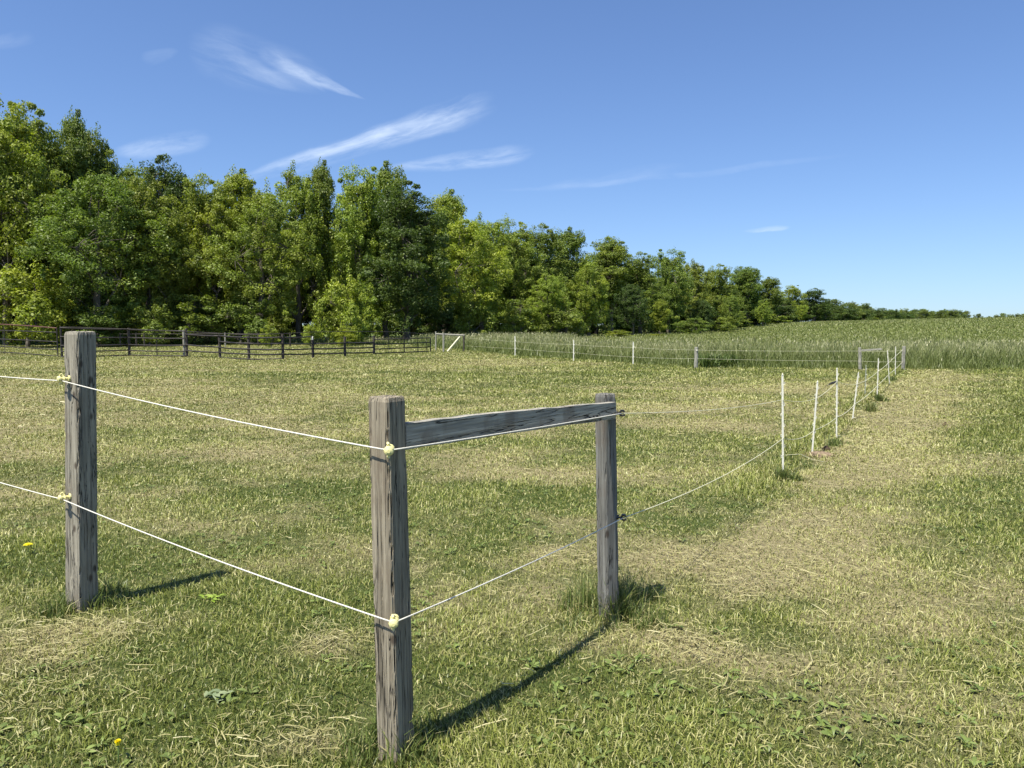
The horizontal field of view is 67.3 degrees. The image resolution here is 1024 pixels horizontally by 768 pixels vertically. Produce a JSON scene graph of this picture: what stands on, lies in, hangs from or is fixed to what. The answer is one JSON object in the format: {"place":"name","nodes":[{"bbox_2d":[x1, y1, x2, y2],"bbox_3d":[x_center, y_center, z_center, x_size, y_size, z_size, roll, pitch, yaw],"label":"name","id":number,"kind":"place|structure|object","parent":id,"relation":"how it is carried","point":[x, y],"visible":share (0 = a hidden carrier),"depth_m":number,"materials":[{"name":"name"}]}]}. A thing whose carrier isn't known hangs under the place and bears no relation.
{"place":"outdoors","nodes":[
{"label":"outdoors","id":0,"kind":"place"},
{"bbox_2d":[0,321,1023,767],"bbox_3d":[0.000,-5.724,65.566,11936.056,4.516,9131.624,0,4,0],"label":"ground","id":1,"kind":"structure","parent":0,"point":[544,587],"depth_m":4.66,"materials":[{"name":"green plant"}]},
{"bbox_2d":[0,324,58,356],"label":"corral gate","id":2,"kind":"structure","parent":1,"relation":"on","point":[4,346],"depth_m":38.23,"materials":[{"name":"metal"}]},
{"bbox_2d":[0,258,71,346],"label":"shrub","id":3,"kind":"object","parent":1,"relation":"on","point":[36,300],"visible":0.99,"depth_m":51.78,"materials":[{"name":"green plant"}]},
{"bbox_2d":[0,93,77,344],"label":"tree","id":4,"kind":"object","parent":1,"relation":"on","point":[14,127],"visible":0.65,"depth_m":56.45,"materials":[{"name":"green plant"}]},
{"bbox_2d":[0,99,91,342],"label":"tree","id":5,"kind":"object","parent":1,"relation":"on","point":[56,156],"visible":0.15,"depth_m":61.73,"materials":[{"name":"green plant"}]},
{"bbox_2d":[38,290,92,345],"bbox_3d":[-32.934,-4.588,56.426,3.854,4.731,5.168,-3,5,-35],"label":"shrub","id":6,"kind":"object","parent":1,"relation":"on","point":[63,324],"visible":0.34,"depth_m":55.34,"materials":[{"name":"green plant"}]},
{"bbox_2d":[57,331,97,612],"bbox_3d":[-2.349,0.600,4.156,0.174,1.768,0.182,2,5,24],"label":"fence post","id":7,"kind":"object","parent":1,"relation":"on","point":[81,561],"visible":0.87,"depth_m":4.13,"materials":[{"name":"grey wood"}]},
{"bbox_2d":[0,376,622,449],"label":"rope","id":8,"kind":"object","parent":7,"relation":"attached to","point":[317,436],"visible":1,"depth_m":3.13,"materials":[{"name":"white fabric"}]},
{"bbox_2d":[0,482,623,621],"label":"rope","id":9,"kind":"object","parent":7,"relation":"attached to","point":[308,592],"visible":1,"depth_m":3.20,"materials":[{"name":"white fabric"}]},
{"bbox_2d":[48,105,106,326],"bbox_3d":[-37.042,-13.237,64.973,4.500,20.470,4.959,-1,4,-11],"label":"tree","id":10,"kind":"object","parent":1,"relation":"on","point":[74,134],"visible":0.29,"depth_m":63.87,"materials":[{"name":"green plant"}]},
{"bbox_2d":[14,166,182,344],"bbox_3d":[-29.749,-8.959,54.894,10.108,13.104,10.684,0,4,6],"label":"tree","id":11,"kind":"object","parent":1,"relation":"on","point":[90,261],"visible":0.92,"depth_m":54.87,"materials":[{"name":"green plant"}]},
{"bbox_2d":[62,305,135,346],"bbox_3d":[-28.901,-3.904,54.447,3.853,3.332,5.168,0,4,3],"label":"shrub","id":12,"kind":"object","parent":1,"relation":"on","point":[104,320],"visible":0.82,"depth_m":53.73,"materials":[{"name":"green plant"}]},
{"bbox_2d":[26,572,177,622],"bbox_3d":[-2.255,1.134,4.353,0.904,0.179,0.463,-3,5,-34],"label":"grass tuft","id":13,"kind":"object","parent":1,"relation":"on","point":[58,607],"visible":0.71,"depth_m":4.19,"materials":[{"name":"green plant"}]},
{"bbox_2d":[79,121,132,332],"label":"tree","id":14,"kind":"object","parent":1,"relation":"on","point":[101,161],"visible":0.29,"depth_m":65.27,"materials":[{"name":"green plant"}]},
{"bbox_2d":[89,159,148,331],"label":"tree","id":15,"kind":"object","parent":1,"relation":"on","point":[130,172],"visible":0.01,"depth_m":74.23,"materials":[{"name":"green plant"}]},
{"bbox_2d":[106,311,145,345],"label":"shrub","id":16,"kind":"object","parent":1,"relation":"on","point":[131,313],"visible":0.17,"depth_m":56.47,"materials":[{"name":"green plant"}]},
{"bbox_2d":[117,304,175,344],"bbox_3d":[-26.481,-4.139,55.482,3.882,3.340,4.031,-1,5,-17],"label":"shrub","id":17,"kind":"object","parent":1,"relation":"on","point":[151,321],"visible":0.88,"depth_m":55.20,"materials":[{"name":"green plant"}]},
{"bbox_2d":[90,168,212,344],"bbox_3d":[-27.922,-9.681,59.600,8.645,13.858,7.468,0,4,1],"label":"tree","id":18,"kind":"object","parent":1,"relation":"on","point":[145,194],"visible":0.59,"depth_m":58.73,"materials":[{"name":"green plant"}]},
{"bbox_2d":[129,153,215,339],"bbox_3d":[-28.523,-11.322,65.113,8.584,16.380,7.101,0,4,1],"label":"tree","id":19,"kind":"object","parent":1,"relation":"on","point":[174,187],"visible":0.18,"depth_m":64.27,"materials":[{"name":"green plant"}]},
{"bbox_2d":[165,294,214,344],"bbox_3d":[-24.553,-4.666,59.045,4.817,4.397,6.460,-3,5,-33],"label":"shrub","id":20,"kind":"object","parent":1,"relation":"on","point":[192,317],"visible":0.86,"depth_m":58.59,"materials":[{"name":"green plant"}]},
{"bbox_2d":[119,333,290,346],"bbox_3d":[-21.762,-3.100,54.780,11.643,1.100,0.112,-1,4,-8],"label":"paddock fence","id":21,"kind":"object","parent":1,"relation":"on","point":[212,333],"visible":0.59,"depth_m":54.94,"materials":[{"name":"brown wood"}]},
{"bbox_2d":[164,170,253,341],"bbox_3d":[-24.356,-10.171,62.583,7.019,14.354,6.536,-4,6,-42],"label":"tree","id":22,"kind":"object","parent":1,"relation":"on","point":[206,218],"visible":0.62,"depth_m":61.50,"materials":[{"name":"green plant"}]},
{"bbox_2d":[198,689,232,702],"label":"weed plant","id":23,"kind":"object","parent":1,"relation":"on","point":[218,692],"visible":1,"depth_m":3.19,"materials":[{"name":"green plant"}]},
{"bbox_2d":[60,326,374,359],"bbox_3d":[-14.232,-1.920,36.935,14.289,1.681,5.877,0,4,0],"label":"corral fence","id":24,"kind":"object","parent":1,"relation":"on","point":[185,345],"visible":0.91,"depth_m":36.93,"materials":[{"name":"metal"}]},
{"bbox_2d":[74,327,422,334],"bbox_3d":[-12.076,-2.544,36.993,17.696,0.446,6.316,-2,5,-19],"label":"top pipe","id":25,"kind":"object","parent":24,"relation":"on","point":[253,334],"visible":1,"depth_m":37.20,"materials":[{"name":"metal"}]},
{"bbox_2d":[198,299,274,344],"bbox_3d":[-21.171,-4.664,59.332,4.941,3.895,5.130,-4,6,-42],"label":"shrub","id":26,"kind":"object","parent":1,"relation":"on","point":[246,318],"visible":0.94,"depth_m":59.26,"materials":[{"name":"green plant"}]},
{"bbox_2d":[213,164,272,338],"bbox_3d":[-23.123,-10.867,65.217,6.282,15.489,5.700,3,5,31],"label":"tree","id":27,"kind":"object","parent":1,"relation":"on","point":[235,186],"visible":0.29,"depth_m":64.56,"materials":[{"name":"green plant"}]},
{"bbox_2d":[189,190,323,342],"bbox_3d":[-20.300,-9.229,60.940,9.291,12.687,8.790,-4,6,-45],"label":"tree","id":28,"kind":"object","parent":1,"relation":"on","point":[260,251],"visible":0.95,"depth_m":60.64,"materials":[{"name":"green plant"}]},
{"bbox_2d":[258,325,280,346],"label":"shrub","id":29,"kind":"object","parent":1,"relation":"on","point":[271,332],"visible":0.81,"depth_m":53.85,"materials":[{"name":"green plant"}]},
{"bbox_2d":[256,312,295,336],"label":"shrub","id":30,"kind":"object","parent":1,"relation":"on","point":[273,322],"visible":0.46,"depth_m":73.53,"materials":[{"name":"green plant"}]},
{"bbox_2d":[265,304,310,335],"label":"shrub","id":31,"kind":"object","parent":1,"relation":"on","point":[291,325],"visible":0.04,"depth_m":79.45,"materials":[{"name":"green plant"}]},
{"bbox_2d":[248,160,342,339],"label":"tree","id":32,"kind":"object","parent":1,"relation":"on","point":[300,202],"visible":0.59,"depth_m":66.83,"materials":[{"name":"green plant"}]},
{"bbox_2d":[264,223,338,335],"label":"tree","id":33,"kind":"object","parent":1,"relation":"on","point":[306,316],"visible":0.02,"depth_m":77.77,"materials":[{"name":"green plant"}]},
{"bbox_2d":[301,323,322,345],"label":"shrub","id":34,"kind":"object","parent":1,"relation":"on","point":[311,329],"visible":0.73,"depth_m":55.51,"materials":[{"name":"green plant"}]},
{"bbox_2d":[300,157,342,338],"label":"tree","id":35,"kind":"object","parent":1,"relation":"on","point":[328,191],"visible":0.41,"depth_m":68.44,"materials":[{"name":"green plant"}]},
{"bbox_2d":[311,274,366,342],"bbox_3d":[-13.373,-5.559,59.363,4.059,5.943,4.214,-2,5,-20],"label":"shrub","id":36,"kind":"object","parent":1,"relation":"on","point":[344,304],"visible":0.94,"depth_m":59.18,"materials":[{"name":"green plant"}]},
{"bbox_2d":[331,326,357,345],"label":"shrub","id":37,"kind":"object","parent":1,"relation":"on","point":[349,338],"visible":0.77,"depth_m":56.42,"materials":[{"name":"green plant"}]},
{"bbox_2d":[326,210,385,333],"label":"tree","id":38,"kind":"object","parent":1,"relation":"on","point":[339,265],"visible":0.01,"depth_m":81.02,"materials":[{"name":"green plant"}]},
{"bbox_2d":[338,282,376,343],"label":"shrub","id":39,"kind":"object","parent":1,"relation":"on","point":[365,312],"visible":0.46,"depth_m":59.91,"materials":[{"name":"green plant"}]},
{"bbox_2d":[326,160,397,332],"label":"tree","id":40,"kind":"object","parent":1,"relation":"on","point":[352,243],"visible":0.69,"depth_m":68.08,"materials":[{"name":"green plant"}]},
{"bbox_2d":[357,160,411,337],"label":"tree","id":41,"kind":"object","parent":1,"relation":"on","point":[384,176],"visible":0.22,"depth_m":70.03,"materials":[{"name":"green plant"}]},
{"bbox_2d":[367,304,403,337],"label":"shrub","id":42,"kind":"object","parent":1,"relation":"on","point":[379,321],"visible":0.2,"depth_m":76.85,"materials":[{"name":"green plant"}]},
{"bbox_2d":[324,692,462,767],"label":"grass tuft","id":43,"kind":"object","parent":1,"relation":"on","point":[369,740],"visible":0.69,"depth_m":2.75,"materials":[{"name":"green plant"}]},
{"bbox_2d":[375,336,430,353],"bbox_3d":[-5.849,-2.125,41.795,0.058,0.944,4.670,3,5,32],"label":"livestock panel","id":44,"kind":"object","parent":1,"relation":"on","point":[404,343],"visible":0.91,"depth_m":41.76,"materials":[{"name":"metal"}]},
{"bbox_2d":[355,179,458,340],"bbox_3d":[-8.125,-10.148,64.880,8.344,13.970,10.086,3,6,38],"label":"tree","id":45,"kind":"object","parent":1,"relation":"on","point":[410,286],"visible":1,"depth_m":63.32,"materials":[{"name":"green plant"}]},
{"bbox_2d":[363,207,474,335],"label":"tree","id":46,"kind":"object","parent":1,"relation":"on","point":[412,333],"depth_m":83.87,"materials":[{"name":"green plant"}]},
{"bbox_2d":[394,314,454,337],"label":"shrub","id":47,"kind":"object","parent":1,"relation":"on","point":[426,324],"visible":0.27,"depth_m":83.50,"materials":[{"name":"green plant"}]},
{"bbox_2d":[417,303,477,335],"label":"shrub","id":48,"kind":"object","parent":1,"relation":"on","point":[446,323],"visible":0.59,"depth_m":71.06,"materials":[{"name":"green plant"}]},
{"bbox_2d":[417,187,479,331],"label":"tree","id":49,"kind":"object","parent":1,"relation":"on","point":[453,209],"visible":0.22,"depth_m":77.88,"materials":[{"name":"green plant"}]},
{"bbox_2d":[435,331,464,351],"bbox_3d":[-3.660,-2.445,44.916,1.877,1.224,2.132,0,4,0],"label":"gate frame","id":50,"kind":"object","parent":1,"relation":"on","point":[454,343],"visible":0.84,"depth_m":44.06,"materials":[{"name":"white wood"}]},
{"bbox_2d":[421,217,513,329],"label":"tree","id":51,"kind":"object","parent":1,"relation":"on","point":[458,278],"visible":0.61,"depth_m":72.81,"materials":[{"name":"green plant"}]},
{"bbox_2d":[450,287,498,334],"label":"shrub","id":52,"kind":"object","parent":1,"relation":"on","point":[463,305],"visible":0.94,"depth_m":71.26,"materials":[{"name":"green plant"}]},
{"bbox_2d":[463,212,519,329],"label":"tree","id":53,"kind":"object","parent":1,"relation":"on","point":[505,238],"visible":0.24,"depth_m":84.43,"materials":[{"name":"green plant"}]},
{"bbox_2d":[368,393,626,766],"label":"brace fence","id":54,"kind":"object","parent":1,"relation":"on","point":[390,429],"visible":0.9,"depth_m":2.71,"materials":[{"name":"grey wood"}]},
{"bbox_2d":[0,369,1023,767],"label":"hay clippings","id":55,"kind":"object","parent":1,"relation":"on","point":[332,637],"visible":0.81,"depth_m":4.34,"materials":[{"name":"plant"}]},
{"bbox_2d":[0,427,1023,767],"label":"ground weeds","id":56,"kind":"object","parent":1,"relation":"on","point":[830,731],"visible":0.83,"depth_m":3.18,"materials":[{"name":"green plant"}]},
{"bbox_2d":[496,299,540,334],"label":"shrub","id":57,"kind":"object","parent":1,"relation":"on","point":[513,314],"visible":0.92,"depth_m":78.76,"materials":[{"name":"green plant"}]},
{"bbox_2d":[490,218,553,329],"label":"tree","id":58,"kind":"object","parent":1,"relation":"on","point":[514,289],"visible":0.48,"depth_m":87.89,"materials":[{"name":"green plant"}]},
{"bbox_2d":[514,222,576,332],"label":"tree","id":59,"kind":"object","parent":1,"relation":"on","point":[541,239],"visible":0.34,"depth_m":92.24,"materials":[{"name":"green plant"}]},
{"bbox_2d":[524,269,573,330],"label":"tree","id":60,"kind":"object","parent":1,"relation":"on","point":[547,284],"visible":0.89,"depth_m":85.02,"materials":[{"name":"green plant"}]},
{"bbox_2d":[537,304,589,336],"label":"shrub","id":61,"kind":"object","parent":1,"relation":"on","point":[573,319],"visible":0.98,"depth_m":84.13,"materials":[{"name":"green plant"}]},
{"bbox_2d":[546,226,596,333],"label":"tree","id":62,"kind":"object","parent":1,"relation":"on","point":[573,243],"visible":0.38,"depth_m":97.86,"materials":[{"name":"green plant"}]},
{"bbox_2d":[565,259,612,335],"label":"tree","id":63,"kind":"object","parent":1,"relation":"on","point":[585,307],"visible":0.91,"depth_m":92.73,"materials":[{"name":"green plant"}]},
{"bbox_2d":[584,304,615,333],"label":"shrub","id":64,"kind":"object","parent":1,"relation":"on","point":[602,324],"visible":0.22,"depth_m":115.80,"materials":[{"name":"green plant"}]},
{"bbox_2d":[576,256,624,334],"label":"tree","id":65,"kind":"object","parent":1,"relation":"on","point":[594,332],"visible":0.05,"depth_m":117.15,"materials":[{"name":"green plant"}]},
{"bbox_2d":[585,236,629,333],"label":"tree","id":66,"kind":"object","parent":1,"relation":"on","point":[599,243],"visible":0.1,"depth_m":118.58,"materials":[{"name":"green plant"}]},
{"bbox_2d":[545,555,677,636],"bbox_3d":[0.540,1.069,4.184,0.750,0.329,0.766,0,4,0],"label":"grass tuft","id":67,"kind":"object","parent":1,"relation":"on","point":[637,593],"visible":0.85,"depth_m":4.11,"materials":[{"name":"green plant"}]},
{"bbox_2d":[589,235,635,333],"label":"tree","id":68,"kind":"object","parent":1,"relation":"on","point":[615,281],"visible":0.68,"depth_m":115.41,"materials":[{"name":"green plant"}]},
{"bbox_2d":[606,330,635,336],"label":"shrub","id":69,"kind":"object","parent":1,"relation":"on","point":[622,333],"visible":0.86,"depth_m":91.38,"materials":[{"name":"green plant"}]},
{"bbox_2d":[611,284,652,334],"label":"tree","id":70,"kind":"object","parent":1,"relation":"on","point":[632,299],"visible":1,"depth_m":103.22,"materials":[{"name":"green plant"}]},
{"bbox_2d":[620,251,672,333],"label":"tree","id":71,"kind":"object","parent":1,"relation":"on","point":[642,279],"visible":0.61,"depth_m":120.10,"materials":[{"name":"green plant"}]},
{"bbox_2d":[649,300,671,333],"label":"tree","id":72,"kind":"object","parent":1,"relation":"on","point":[660,311],"visible":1,"depth_m":115.06,"materials":[{"name":"green plant"}]},
{"bbox_2d":[650,246,693,332],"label":"tree","id":73,"kind":"object","parent":1,"relation":"on","point":[676,284],"visible":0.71,"depth_m":131.40,"materials":[{"name":"green plant"}]},
{"bbox_2d":[672,318,713,333],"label":"shrub","id":74,"kind":"object","parent":1,"relation":"on","point":[689,324],"visible":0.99,"depth_m":124.46,"materials":[{"name":"green plant"}]},
{"bbox_2d":[677,258,718,330],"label":"tree","id":75,"kind":"object","parent":1,"relation":"on","point":[697,274],"visible":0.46,"depth_m":147.26,"materials":[{"name":"green plant"}]},
{"bbox_2d":[687,298,717,332],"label":"tree","id":76,"kind":"object","parent":1,"relation":"on","point":[702,312],"visible":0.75,"depth_m":132.86,"materials":[{"name":"green plant"}]},
{"bbox_2d":[688,350,746,367],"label":"weed clump","id":77,"kind":"object","parent":1,"relation":"on","point":[707,360],"visible":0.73,"depth_m":28.00,"materials":[{"name":"green plant"}]},
{"bbox_2d":[698,263,743,327],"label":"tree","id":78,"kind":"object","parent":1,"relation":"on","point":[718,291],"visible":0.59,"depth_m":157.78,"materials":[{"name":"green plant"}]},
{"bbox_2d":[707,315,742,331],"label":"shrub","id":79,"kind":"object","parent":1,"relation":"on","point":[731,322],"visible":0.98,"depth_m":144.22,"materials":[{"name":"green plant"}]},
{"bbox_2d":[720,296,745,328],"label":"tree","id":80,"kind":"object","parent":1,"relation":"on","point":[725,311],"visible":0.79,"depth_m":153.66,"materials":[{"name":"green plant"}]},
{"bbox_2d":[728,266,764,323],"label":"tree","id":81,"kind":"object","parent":1,"relation":"on","point":[745,275],"visible":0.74,"depth_m":182.90,"materials":[{"name":"green plant"}]},
{"bbox_2d":[754,300,772,325],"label":"tree","id":82,"kind":"object","parent":1,"relation":"on","point":[762,314],"visible":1,"depth_m":176.91,"materials":[{"name":"green plant"}]},
{"bbox_2d":[758,276,787,315],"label":"tree","id":83,"kind":"object","parent":1,"relation":"on","point":[769,284],"visible":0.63,"depth_m":202.15,"materials":[{"name":"green plant"}]},
{"bbox_2d":[757,314,791,323],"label":"shrub","id":84,"kind":"object","parent":1,"relation":"on","point":[775,320],"visible":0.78,"depth_m":194.26,"materials":[{"name":"green plant"}]},
{"bbox_2d":[538,316,1023,348],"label":"hay field grass","id":85,"kind":"structure","parent":1,"relation":"on","point":[815,333],"depth_m":105.11,"materials":[{"name":"plant"}]},
{"bbox_2d":[780,373,784,469],"bbox_3d":[2.731,0.464,7.726,0.068,1.152,0.018,-2,4,0],"label":"stake","id":86,"kind":"object","parent":1,"relation":"on","point":[783,403],"visible":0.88,"depth_m":7.71,"materials":[{"name":"white plastic"}]},
{"bbox_2d":[769,463,803,482],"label":"grass tuft","id":87,"kind":"object","parent":1,"relation":"on","point":[783,474],"visible":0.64,"depth_m":7.66,"materials":[{"name":"green plant"}]},
{"bbox_2d":[774,303,798,322],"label":"shrub","id":88,"kind":"object","parent":1,"relation":"on","point":[790,308],"visible":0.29,"depth_m":209.87,"materials":[{"name":"green plant"}]},
{"bbox_2d":[778,285,807,321],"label":"tree","id":89,"kind":"object","parent":1,"relation":"on","point":[791,290],"visible":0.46,"depth_m":225.83,"materials":[{"name":"green plant"}]},
{"bbox_2d":[792,304,808,321],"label":"tree","id":90,"kind":"object","parent":1,"relation":"on","point":[801,310],"visible":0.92,"depth_m":213.54,"materials":[{"name":"green plant"}]},
{"bbox_2d":[811,380,817,451],"bbox_3d":[3.616,0.443,9.166,0.069,0.976,0.018,3,4,0],"label":"stake","id":91,"kind":"object","parent":1,"relation":"on","point":[815,417],"visible":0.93,"depth_m":9.16,"materials":[{"name":"white plastic"}]},
{"bbox_2d":[801,288,831,320],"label":"tree","id":92,"kind":"object","parent":1,"relation":"on","point":[815,303],"visible":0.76,"depth_m":237.73,"materials":[{"name":"green plant"}]},
{"bbox_2d":[803,302,838,320],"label":"shrub","id":93,"kind":"object","parent":1,"relation":"on","point":[827,316],"visible":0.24,"depth_m":242.93,"materials":[{"name":"green plant"}]},
{"bbox_2d":[801,433,855,446],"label":"grass tuft","id":94,"kind":"object","parent":1,"relation":"on","point":[835,442],"visible":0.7,"depth_m":9.86,"materials":[{"name":"green plant"}]},
{"bbox_2d":[835,369,838,436],"bbox_3d":[4.464,0.298,10.546,0.069,1.051,0.018,-1,4,0],"label":"stake","id":95,"kind":"object","parent":1,"relation":"on","point":[837,388],"visible":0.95,"depth_m":10.53,"materials":[{"name":"white plastic"}]},
{"bbox_2d":[624,370,893,517],"bbox_3d":[7.016,0.009,15.095,0.163,0.306,25.592,3,5,30],"label":"rope","id":96,"kind":"object","parent":95,"relation":"attached to","point":[748,461],"visible":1,"depth_m":6.16,"materials":[{"name":"white fabric"}]},
{"bbox_2d":[835,305,861,320],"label":"shrub","id":97,"kind":"object","parent":1,"relation":"on","point":[849,312],"visible":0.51,"depth_m":273.24,"materials":[{"name":"green plant"}]},
{"bbox_2d":[848,401,879,411],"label":"grass tuft","id":98,"kind":"object","parent":1,"relation":"on","point":[872,407],"visible":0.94,"depth_m":13.82,"materials":[{"name":"green plant"}]},
{"bbox_2d":[858,346,905,369],"bbox_3d":[12.761,-0.802,26.575,1.486,1.038,0.185,2,5,26],"label":"corner brace","id":99,"kind":"object","parent":1,"relation":"on","point":[860,357],"visible":0.88,"depth_m":26.68,"materials":[{"name":"grey wood"}]},
{"bbox_2d":[869,308,894,319],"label":"shrub","id":100,"kind":"object","parent":1,"relation":"on","point":[878,312],"visible":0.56,"depth_m":303.98,"materials":[{"name":"green plant"}]},
{"bbox_2d":[883,309,905,318],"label":"shrub","id":101,"kind":"object","parent":1,"relation":"on","point":[897,315],"visible":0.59,"depth_m":316.49,"materials":[{"name":"green plant"}]},
{"bbox_2d":[0,330,1023,369],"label":"meadow grass","id":102,"kind":"structure","parent":0,"point":[838,357],"depth_m":30.73,"materials":[{"name":"green plant"}]},
{"bbox_2d":[0,0,1023,324],"label":"sky","id":103,"kind":"structure","parent":0,"point":[871,152],"materials":[{"name":"blue"}]},
{"bbox_3d":[11.458,-0.627,22.958,0.069,0.996,0.018,-2,4,0],"label":"stake","id":104,"kind":"object","parent":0,"visible":0},
{"bbox_2d":[623,352,899,413],"bbox_3d":[7.011,-0.424,15.061,0.168,0.543,25.598,3,5,30],"label":"rope","id":105,"kind":"object","parent":104,"relation":"attached to","point":[750,405],"visible":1,"depth_m":6.26,"materials":[{"name":"white fabric"}]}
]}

